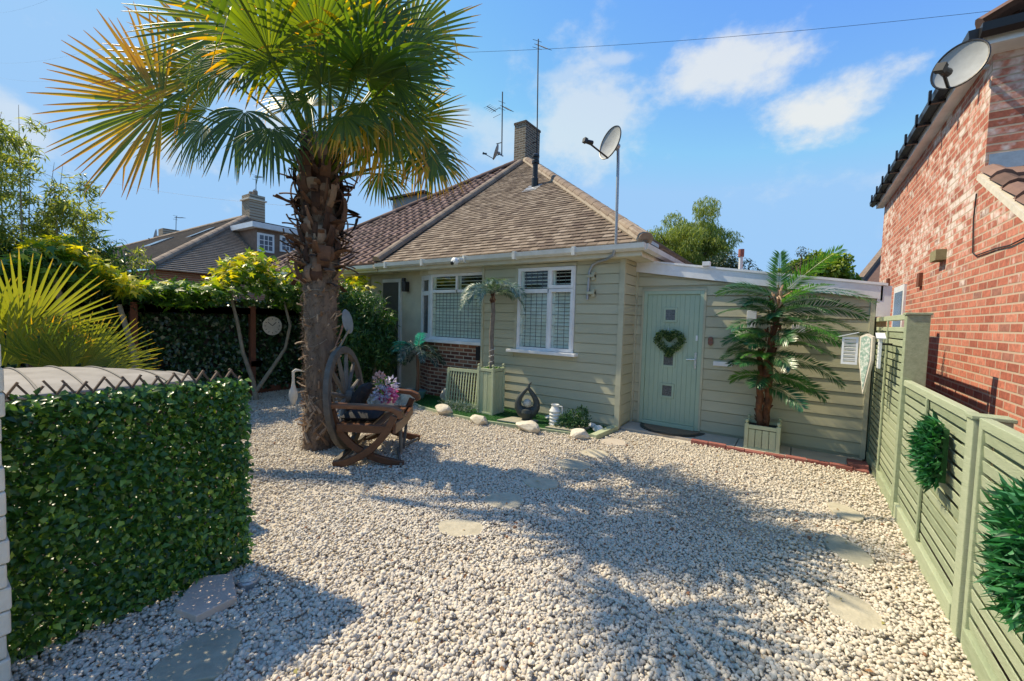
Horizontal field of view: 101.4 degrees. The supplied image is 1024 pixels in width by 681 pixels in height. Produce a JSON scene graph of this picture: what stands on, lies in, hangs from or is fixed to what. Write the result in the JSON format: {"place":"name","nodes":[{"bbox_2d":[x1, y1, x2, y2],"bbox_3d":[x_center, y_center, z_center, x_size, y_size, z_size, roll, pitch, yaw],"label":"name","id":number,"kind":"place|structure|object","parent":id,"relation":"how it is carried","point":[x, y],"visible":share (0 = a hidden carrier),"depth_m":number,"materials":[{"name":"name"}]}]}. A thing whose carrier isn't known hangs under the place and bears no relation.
{"place":"outdoors","nodes":[
{"label":"outdoors","id":0,"kind":"place"},
{"bbox_2d":[106,190,299,300],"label":"distant house","id":1,"kind":"structure","parent":0,"point":[194,253],"depth_m":18.23,"materials":[{"name":"grey tile"}]},
{"bbox_2d":[9,382,977,680],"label":"driveway","id":2,"kind":"structure","parent":0,"point":[516,676],"depth_m":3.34,"materials":[{"name":"beige gravel"}]},
{"bbox_2d":[0,345,13,680],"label":"gate pillar","id":3,"kind":"structure","parent":2,"relation":"on","point":[5,621],"depth_m":1.70,"materials":[{"name":"beige stone"}]},
{"bbox_2d":[0,249,120,367],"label":"fan palm","id":4,"kind":"object","parent":2,"relation":"on","point":[15,315],"visible":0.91,"depth_m":4.21,"materials":[{"name":"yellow plant"}]},
{"bbox_2d":[0,105,152,334],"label":"bamboo","id":5,"kind":"object","parent":2,"relation":"on","point":[57,208],"visible":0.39,"depth_m":6.08,"materials":[{"name":"green plant"}]},
{"bbox_2d":[0,225,161,336],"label":"evergreen shrub","id":6,"kind":"object","parent":2,"relation":"on","point":[110,254],"visible":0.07,"depth_m":6.76,"materials":[{"name":"green plant"}]},
{"bbox_2d":[15,310,162,369],"bbox_3d":[-4.561,0.476,4.595,0.492,1.624,1.196,4,4,34],"label":"fan palm","id":7,"kind":"object","parent":2,"relation":"on","point":[98,350],"visible":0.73,"depth_m":4.60,"materials":[{"name":"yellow plant"}]},
{"bbox_2d":[3,366,197,542],"bbox_3d":[-3.772,0.792,3.224,1.762,1.138,1.726,4,4,34],"label":"storage box","id":8,"kind":"object","parent":2,"relation":"on","point":[29,380],"visible":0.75,"depth_m":3.14,"materials":[{"name":"beige plastic"}]},
{"bbox_2d":[0,368,256,666],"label":"leaf screen","id":9,"kind":"object","parent":2,"relation":"on","point":[133,474],"visible":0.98,"depth_m":2.17,"materials":[{"name":"green plant"}]},
{"bbox_2d":[0,289,354,399],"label":"ivy fence","id":10,"kind":"object","parent":2,"relation":"on","point":[195,344],"visible":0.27,"depth_m":7.69,"materials":[{"name":"green plant"}]},
{"bbox_2d":[262,317,281,334],"bbox_3d":[-4.773,-0.291,8.340,0.032,0.370,0.370,4,4,34],"label":"wall clock","id":11,"kind":"object","parent":10,"relation":"attached to","point":[271,325],"depth_m":8.33,"materials":[{"name":"beige paint"}]},
{"bbox_2d":[23,301,335,395],"bbox_3d":[-5.486,0.244,7.391,0.140,1.750,6.400,4,4,34],"label":"pergola","id":12,"kind":"object","parent":2,"relation":"on","point":[251,311],"visible":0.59,"depth_m":7.56,"materials":[{"name":"brown wood"}]},
{"bbox_2d":[0,232,382,400],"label":"vine","id":13,"kind":"object","parent":12,"relation":"on","point":[64,250],"visible":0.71,"depth_m":6.46,"materials":[{"name":"green plant"}]},
{"bbox_2d":[148,628,241,680],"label":"slab","id":14,"kind":"object","parent":2,"relation":"on","point":[208,656],"depth_m":1.95,"materials":[{"name":"grey stone"}]},
{"bbox_2d":[174,574,236,622],"bbox_3d":[-1.697,1.446,2.369,0.287,0.045,0.380,1,3,-16],"label":"pink slab","id":15,"kind":"object","parent":2,"relation":"on","point":[203,598],"depth_m":2.32,"materials":[{"name":"stone"}]},
{"bbox_2d":[237,572,259,591],"bbox_3d":[-1.585,1.444,2.522,0.120,0.070,0.120,4,4,34],"label":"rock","id":16,"kind":"object","parent":2,"relation":"on","point":[248,581],"visible":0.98,"depth_m":2.49,"materials":[{"name":"stone"}]},
{"bbox_2d":[26,0,480,451],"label":"palm tree","id":17,"kind":"object","parent":2,"relation":"on","point":[278,36],"visible":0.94,"depth_m":4.78,"materials":[{"name":"green plant"}]},
{"bbox_2d":[288,369,304,416],"bbox_3d":[-3.405,0.831,6.607,0.230,0.775,0.140,2,3,3],"label":"heron statue","id":18,"kind":"object","parent":2,"relation":"on","point":[293,394],"visible":0.89,"depth_m":6.58,"materials":[{"name":"beige paint"}]},
{"bbox_2d":[274,261,343,299],"bbox_3d":[-3.824,-0.242,7.999,1.088,2.749,1.256,4,4,34],"label":"yellow vine","id":19,"kind":"object","parent":2,"relation":"on","point":[291,287],"visible":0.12,"depth_m":7.69,"materials":[{"name":"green plant"}]},
{"bbox_2d":[331,309,352,401],"bbox_3d":[-2.096,0.463,5.166,0.106,1.693,0.354,4,4,34],"label":"oval ornament","id":20,"kind":"object","parent":2,"relation":"on","point":[347,323],"visible":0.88,"depth_m":5.15,"materials":[{"name":"grey metal"}]},
{"bbox_2d":[283,279,406,396],"bbox_3d":[-3.228,-0.184,8.507,2.272,2.627,1.650,2,3,0],"label":"hedge","id":21,"kind":"object","parent":2,"relation":"on","point":[369,339],"visible":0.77,"depth_m":8.25,"materials":[{"name":"green plant"}]},
{"bbox_2d":[323,346,420,468],"bbox_3d":[-1.615,0.714,4.970,0.876,1.276,1.200,1,3,-3],"label":"wheel bench","id":22,"kind":"object","parent":2,"relation":"on","point":[394,420],"visible":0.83,"depth_m":4.54,"materials":[{"name":"brown wood"}]},
{"bbox_2d":[340,409,384,420],"bbox_3d":[-1.677,0.829,4.793,0.400,0.116,0.500,1,3,-3],"label":"seat cushion","id":23,"kind":"object","parent":22,"relation":"on","point":[359,415],"visible":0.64,"depth_m":4.58,"materials":[{"name":"fabric"}]},
{"bbox_2d":[348,382,372,410],"bbox_3d":[-1.801,0.670,4.990,0.222,0.304,0.360,1,3,-3],"label":"round cushion","id":24,"kind":"object","parent":23,"relation":"on","point":[362,392],"visible":0.75,"depth_m":4.84,"materials":[{"name":"black fabric"}]},
{"bbox_2d":[370,370,399,412],"bbox_3d":[-1.536,0.672,5.088,0.344,0.634,0.532,1,3,-13],"label":"flower basket","id":25,"kind":"object","parent":22,"relation":"on","point":[383,394],"visible":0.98,"depth_m":5.00,"materials":[{"name":"pink plant"}]},
{"bbox_2d":[401,394,414,401],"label":"rock","id":26,"kind":"object","parent":2,"relation":"on","point":[405,397],"visible":0.28,"depth_m":7.90,"materials":[{"name":"stone"}]},
{"bbox_2d":[435,404,452,414],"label":"rock","id":27,"kind":"object","parent":2,"relation":"on","point":[443,409],"visible":0.98,"depth_m":6.93,"materials":[{"name":"stone"}]},
{"bbox_2d":[438,398,478,412],"bbox_3d":[-0.952,1.162,7.371,0.920,0.246,0.306,4,4,34],"label":"silver plant","id":28,"kind":"object","parent":2,"relation":"on","point":[455,406],"visible":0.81,"depth_m":7.31,"materials":[{"name":"green plant"}]},
{"bbox_2d":[435,519,483,539],"bbox_3d":[-0.403,1.460,3.243,0.375,0.030,0.302,4,4,34],"label":"stepping stone","id":29,"kind":"object","parent":2,"relation":"on","point":[453,527],"visible":0.66,"depth_m":3.23,"materials":[{"name":"stone"}]},
{"bbox_2d":[470,414,487,424],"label":"rock","id":30,"kind":"object","parent":2,"relation":"on","point":[477,419],"visible":0.97,"depth_m":6.43,"materials":[{"name":"stone"}]},
{"bbox_2d":[485,492,522,511],"bbox_3d":[-0.067,1.442,3.757,0.357,0.030,0.337,4,4,34],"label":"stepping stone","id":31,"kind":"object","parent":2,"relation":"on","point":[499,499],"visible":0.77,"depth_m":3.74,"materials":[{"name":"stone"}]},
{"bbox_2d":[415,393,607,433],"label":"artificial turf","id":32,"kind":"structure","parent":2,"relation":"on","point":[429,401],"depth_m":7.12,"materials":[{"name":"green plastic"}]},
{"bbox_2d":[391,332,445,398],"bbox_3d":[-1.865,0.486,8.212,1.117,1.321,1.062,4,4,34],"label":"potted palm","id":33,"kind":"object","parent":32,"relation":"on","point":[408,347],"visible":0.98,"depth_m":8.10,"materials":[{"name":"plant"}]},
{"bbox_2d":[440,388,448,400],"bbox_3d":[-1.315,1.062,8.176,0.188,0.282,0.200,1,3,-9],"label":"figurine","id":34,"kind":"object","parent":32,"relation":"on","point":[442,394],"visible":0.43,"depth_m":8.11,"materials":[{"name":"stone"}]},
{"bbox_2d":[444,367,476,407],"bbox_3d":[-0.855,0.864,7.700,0.866,0.678,0.110,3,3,28],"label":"slatted screen","id":35,"kind":"object","parent":32,"relation":"on","point":[448,382],"visible":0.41,"depth_m":7.74,"materials":[{"name":"green wood"}]},
{"bbox_2d":[458,277,526,414],"bbox_3d":[-0.352,0.094,7.176,1.160,2.354,1.118,1,3,-6],"label":"potted palm","id":36,"kind":"object","parent":32,"relation":"on","point":[490,388],"visible":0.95,"depth_m":7.10,"materials":[{"name":"wood"}]},
{"bbox_2d":[497,416,538,423],"bbox_3d":[0.092,1.271,6.655,0.518,0.027,0.419,4,4,34],"label":"slab","id":37,"kind":"object","parent":32,"relation":"on","point":[514,419],"depth_m":6.63,"materials":[{"name":"beige stone"}]},
{"bbox_2d":[515,382,539,419],"bbox_3d":[0.245,0.958,6.673,0.367,0.605,0.267,4,4,34],"label":"flame sculpture","id":38,"kind":"object","parent":37,"relation":"on","point":[525,411],"visible":1,"depth_m":6.63,"materials":[{"name":"grey stone"}]},
{"bbox_2d":[549,404,562,424],"bbox_3d":[0.663,1.147,6.432,0.176,0.330,0.202,1,3,-19],"label":"jug","id":39,"kind":"object","parent":32,"relation":"on","point":[554,411],"visible":0.84,"depth_m":6.38,"materials":[{"name":"white ceramic"}]},
{"bbox_2d":[545,423,589,431],"bbox_3d":[0.836,1.310,6.293,0.580,0.027,0.359,3,3,28],"label":"slab","id":40,"kind":"object","parent":32,"relation":"on","point":[563,428],"depth_m":6.24,"materials":[{"name":"beige stone"}]},
{"bbox_2d":[554,404,591,428],"bbox_3d":[0.913,1.164,6.291,0.536,0.453,0.390,4,4,34],"label":"bush","id":41,"kind":"object","parent":32,"relation":"on","point":[571,420],"visible":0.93,"depth_m":6.25,"materials":[{"name":"green plant"}]},
{"bbox_2d":[593,425,602,431],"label":"pebble","id":42,"kind":"object","parent":32,"relation":"on","point":[597,427],"visible":0.81,"depth_m":6.15,"materials":[{"name":"white stone"}]},
{"bbox_2d":[413,402,617,438],"bbox_3d":[-0.483,1.237,7.004,4.314,0.078,0.802,3,3,28],"label":"bed edging","id":43,"kind":"object","parent":2,"relation":"on","point":[603,432],"visible":0.71,"depth_m":6.28,"materials":[{"name":"beige stone"}]},
{"bbox_2d":[516,420,539,432],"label":"rock","id":44,"kind":"object","parent":2,"relation":"on","point":[531,426],"visible":1,"depth_m":6.03,"materials":[{"name":"stone"}]},
{"bbox_2d":[524,477,558,491],"bbox_3d":[0.297,1.431,4.180,0.350,0.030,0.292,4,4,34],"label":"stepping stone","id":45,"kind":"object","parent":2,"relation":"on","point":[544,483],"visible":0.92,"depth_m":4.15,"materials":[{"name":"stone"}]},
{"bbox_2d":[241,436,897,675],"bbox_3d":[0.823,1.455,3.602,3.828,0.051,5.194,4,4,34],"label":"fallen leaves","id":46,"kind":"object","parent":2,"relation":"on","point":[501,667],"visible":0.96,"depth_m":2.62,"materials":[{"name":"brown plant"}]},
{"bbox_2d":[557,459,590,471],"bbox_3d":[0.692,1.413,4.745,0.392,0.030,0.327,4,4,34],"label":"stepping stone","id":47,"kind":"object","parent":2,"relation":"on","point":[570,464],"visible":0.87,"depth_m":4.72,"materials":[{"name":"stone"}]},
{"bbox_2d":[570,428,589,440],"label":"rock","id":48,"kind":"object","parent":2,"relation":"on","point":[579,433],"visible":0.88,"depth_m":5.74,"materials":[{"name":"stone"}]},
{"bbox_2d":[580,449,608,458],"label":"stepping stone","id":49,"kind":"object","parent":2,"relation":"on","point":[597,453],"visible":0.81,"depth_m":5.14,"materials":[{"name":"stone"}]},
{"bbox_2d":[600,438,625,446],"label":"stepping stone","id":50,"kind":"object","parent":2,"relation":"on","point":[613,441],"visible":0.76,"depth_m":5.66,"materials":[{"name":"stone"}]},
{"bbox_2d":[691,439,868,475],"bbox_3d":[3.323,1.427,5.354,1.887,0.085,0.331,4,4,34],"label":"brick edging","id":51,"kind":"object","parent":2,"relation":"on","point":[853,465],"visible":0.84,"depth_m":5.06,"materials":[{"name":"red brick"}]},
{"bbox_2d":[827,502,863,523],"bbox_3d":[2.956,1.528,3.721,0.245,0.030,0.353,4,4,34],"label":"stepping stone","id":52,"kind":"object","parent":2,"relation":"on","point":[843,512],"visible":0.95,"depth_m":3.69,"materials":[{"name":"stone"}]},
{"bbox_2d":[823,535,874,570],"bbox_3d":[2.455,1.548,3.071,0.245,0.030,0.464,2,3,12],"label":"stepping stone","id":53,"kind":"object","parent":2,"relation":"on","point":[842,549],"visible":0.87,"depth_m":3.05,"materials":[{"name":"beige stone"}]},
{"bbox_2d":[824,590,886,635],"bbox_3d":[1.971,1.568,2.423,0.282,0.030,0.360,4,4,34],"label":"stepping stone","id":54,"kind":"object","parent":2,"relation":"on","point":[861,613],"visible":0.66,"depth_m":2.40,"materials":[{"name":"stone"}]},
{"bbox_2d":[865,315,904,508],"bbox_3d":[3.987,0.636,4.475,0.058,1.790,1.790,4,4,34],"label":"slatted fence","id":55,"kind":"object","parent":2,"relation":"on","point":[882,418],"visible":0.65,"depth_m":4.42,"materials":[{"name":"green wood"}]},
{"bbox_2d":[839,332,892,393],"bbox_3d":[3.557,0.234,4.245,0.433,0.634,0.378,4,4,40],"label":"wall ornament","id":56,"kind":"object","parent":55,"relation":"attached to","point":[867,350],"depth_m":4.27,"materials":[{"name":"beige paint"}]},
{"bbox_2d":[890,312,932,520],"bbox_3d":[3.474,0.659,3.657,0.170,1.800,0.120,4,4,34],"label":"fence post","id":57,"kind":"object","parent":2,"relation":"on","point":[915,345],"visible":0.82,"depth_m":3.61,"materials":[{"name":"green wood"}]},
{"bbox_2d":[893,380,978,624],"bbox_3d":[2.958,0.972,2.996,0.058,1.215,1.770,4,4,34],"label":"slatted fence","id":58,"kind":"object","parent":2,"relation":"on","point":[934,514],"visible":0.55,"depth_m":2.72,"materials":[{"name":"green wood"}]},
{"bbox_2d":[903,409,949,493],"bbox_3d":[2.577,0.687,2.633,0.185,0.535,0.394,4,4,34],"label":"foliage pad","id":59,"kind":"object","parent":58,"relation":"attached to","point":[929,444],"visible":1,"depth_m":2.54,"materials":[{"name":"green plant"}]},
{"bbox_2d":[950,412,1017,654],"bbox_3d":[2.446,0.997,2.189,0.160,1.220,0.120,4,4,34],"label":"fence post","id":60,"kind":"object","parent":2,"relation":"on","point":[965,509],"visible":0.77,"depth_m":2.19,"materials":[{"name":"wood"}]},
{"bbox_2d":[960,418,1023,680],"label":"slatted fence","id":61,"kind":"object","parent":2,"relation":"on","point":[1005,457],"visible":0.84,"depth_m":1.99,"materials":[{"name":"green wood"}]},
{"bbox_2d":[971,472,1023,642],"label":"foliage pad","id":62,"kind":"object","parent":61,"relation":"attached to","point":[1002,578],"visible":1,"depth_m":1.53,"materials":[{"name":"green plant"}]},
{"bbox_2d":[0,0,1007,277],"label":"sky","id":63,"kind":"structure","parent":0,"point":[794,134],"materials":[{"name":"blue"}]},
{"bbox_2d":[459,11,987,52],"bbox_3d":[6.440,-11.585,15.819,20.417,1.776,0.014,2,3,17],"label":"overhead wire","id":64,"kind":"object","parent":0,"point":[742,35],"visible":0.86,"depth_m":15.21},
{"bbox_2d":[620,421,862,464],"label":"paving","id":65,"kind":"structure","parent":0,"point":[739,443],"depth_m":5.65,"materials":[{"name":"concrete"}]},
{"bbox_2d":[640,423,704,436],"bbox_3d":[2.327,1.347,6.244,0.940,0.018,0.420,4,4,34],"label":"doormat","id":66,"kind":"object","parent":65,"relation":"on","point":[667,430],"visible":1,"depth_m":6.20,"materials":[{"name":"black plastic"}]},
{"bbox_2d":[713,245,878,453],"bbox_3d":[3.389,0.155,5.205,1.762,2.643,0.911,4,4,34],"label":"potted palm","id":67,"kind":"object","parent":65,"relation":"on","point":[762,429],"visible":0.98,"depth_m":5.31,"materials":[{"name":"plant"}]},
{"bbox_2d":[645,423,1010,680],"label":"ground","id":68,"kind":"structure","parent":0,"point":[998,662],"depth_m":2.96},
{"bbox_2d":[255,160,516,379],"bbox_3d":[-2.922,-2.671,15.753,7.489,6.851,11.148,4,4,34],"label":"attached bungalow","id":69,"kind":"object","parent":68,"relation":"on","point":[372,238],"visible":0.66,"depth_m":11.79,"materials":[{"name":"brown tile"}]},
{"bbox_2d":[371,120,891,460],"bbox_3d":[3.312,-2.910,11.531,9.600,8.108,11.257,4,4,34],"label":"bungalow","id":70,"kind":"object","parent":68,"relation":"on","point":[538,232],"visible":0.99,"depth_m":6.71,"materials":[{"name":"green wood"}]},
{"bbox_2d":[383,282,398,380],"bbox_3d":[-2.849,-0.197,9.869,0.580,2.320,0.028,4,4,34],"label":"porch door","id":71,"kind":"structure","parent":70,"relation":"in","point":[389,289],"depth_m":9.80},
{"bbox_2d":[421,275,430,338],"bbox_3d":[-1.821,-0.716,8.936,0.060,1.330,0.485,0,4,-34],"label":"side window","id":72,"kind":"structure","parent":70,"relation":"in","point":[425,280],"depth_m":8.95,"materials":[{"name":"white plastic"}]},
{"bbox_2d":[430,272,481,341],"bbox_3d":[-0.999,-0.667,8.432,1.460,1.330,0.352,4,4,34],"label":"window","id":73,"kind":"structure","parent":70,"relation":"in","point":[450,323],"depth_m":8.45,"materials":[{"name":"white glass"}]},
{"bbox_2d":[450,258,462,265],"bbox_3d":[-0.997,-1.429,7.582,0.224,0.145,0.147,2,3,5],"label":"security camera","id":74,"kind":"object","parent":70,"relation":"attached to","point":[455,261],"visible":1,"depth_m":7.54,"materials":[{"name":"white plastic"}]},
{"bbox_2d":[486,92,513,155],"bbox_3d":[-0.429,-7.592,14.607,1.142,2.185,0.548,4,4,34],"label":"aerial","id":75,"kind":"object","parent":70,"relation":"attached to","point":[502,121],"visible":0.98,"depth_m":14.67,"materials":[{"name":"grey metal"}]},
{"bbox_2d":[482,144,502,159],"bbox_3d":[-0.657,-6.609,14.674,0.636,0.539,0.501,4,4,34],"label":"satellite dish","id":76,"kind":"object","parent":75,"relation":"attached to","point":[496,152],"visible":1,"depth_m":14.62,"materials":[{"name":"grey metal"}]},
{"bbox_2d":[532,39,550,154],"bbox_3d":[0.923,-8.020,13.619,0.330,3.772,0.847,0,3,-23],"label":"aerial","id":77,"kind":"object","parent":70,"relation":"attached to","point":[536,142],"visible":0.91,"depth_m":13.82,"materials":[{"name":"grey metal"}]},
{"bbox_2d":[506,266,577,356],"bbox_3d":[0.588,-0.505,7.148,1.320,1.455,0.470,4,4,34],"label":"window","id":78,"kind":"structure","parent":70,"relation":"in","point":[548,321],"depth_m":7.08,"materials":[{"name":"white glass"}]},
{"bbox_2d":[582,125,620,299],"bbox_3d":[1.300,-1.835,6.067,0.502,2.443,0.831,3,3,20],"label":"satellite dish","id":79,"kind":"object","parent":70,"relation":"attached to","point":[609,145],"visible":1,"depth_m":6.00,"materials":[{"name":"grey metal"}]},
{"bbox_2d":[653,329,686,357],"bbox_3d":[2.417,0.048,6.448,0.522,0.468,0.131,4,4,34],"label":"heart wreath","id":80,"kind":"object","parent":70,"relation":"attached to","point":[667,335],"visible":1,"depth_m":6.43,"materials":[{"name":"green plant"}]},
{"bbox_2d":[639,290,704,430],"bbox_3d":[2.462,0.289,6.500,0.885,2.110,0.129,4,4,34],"label":"front door","id":81,"kind":"structure","parent":70,"relation":"in","point":[669,387],"depth_m":6.48,"materials":[{"name":"green wood"}]},
{"bbox_2d":[738,249,743,268],"bbox_3d":[4.313,-1.329,7.914,0.099,0.780,0.099,4,4,34],"label":"vent pipe","id":82,"kind":"object","parent":70,"relation":"attached to","point":[740,255],"visible":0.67,"depth_m":7.88,"materials":[{"name":"white plastic"}]},
{"bbox_2d":[647,195,743,264],"bbox_3d":[11.188,-4.089,26.419,5.828,9.397,4.962,1,3,-13],"label":"willow tree","id":83,"kind":"object","parent":68,"relation":"on","point":[700,242],"visible":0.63,"depth_m":25.17,"materials":[{"name":"green plant"}]},
{"bbox_2d":[706,249,762,270],"bbox_3d":[11.091,-1.831,21.539,3.268,5.391,2.948,4,4,34],"label":"tree","id":84,"kind":"object","parent":68,"relation":"on","point":[723,262],"visible":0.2,"depth_m":20.80,"materials":[{"name":"green plant"}]},
{"bbox_2d":[783,246,816,274],"bbox_3d":[14.595,-1.910,21.452,1.617,5.743,1.454,4,4,34],"label":"tree","id":85,"kind":"object","parent":68,"relation":"on","point":[800,262],"visible":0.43,"depth_m":21.14,"materials":[{"name":"green plant"}]},
{"bbox_2d":[776,248,862,280],"bbox_3d":[15.718,-1.910,21.925,4.043,5.761,4.154,4,4,34],"label":"tree","id":86,"kind":"object","parent":68,"relation":"on","point":[841,268],"visible":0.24,"depth_m":20.27,"materials":[{"name":"green plant"}]},
{"bbox_2d":[865,318,885,456],"bbox_3d":[4.544,0.617,5.251,0.140,1.780,0.120,4,4,34],"label":"fence post","id":87,"kind":"object","parent":68,"relation":"on","point":[883,324],"depth_m":5.23,"materials":[{"name":"green wood"}]},
{"bbox_2d":[859,247,881,317],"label":"distant roof","id":88,"kind":"structure","parent":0,"point":[870,271],"depth_m":20.92,"materials":[{"name":"brown tile"}]},
{"bbox_2d":[870,0,1023,433],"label":"brick house","id":89,"kind":"structure","parent":0,"point":[949,195],"depth_m":4.10,"materials":[{"name":"red brick"}]},
{"bbox_2d":[891,284,906,326],"bbox_3d":[6.297,-0.382,6.820,0.054,1.010,0.840,4,4,34],"label":"window frame","id":90,"kind":"structure","parent":89,"relation":"in","point":[899,301],"depth_m":6.68,"materials":[{"name":"white plastic"}]},
{"bbox_2d":[930,38,990,89],"bbox_3d":[3.858,-2.297,3.604,1.229,0.524,0.335,-1,4,-43],"label":"satellite dish","id":91,"kind":"object","parent":89,"relation":"attached to","point":[962,63],"visible":1,"depth_m":3.36,"materials":[{"name":"grey metal"}]}
]}

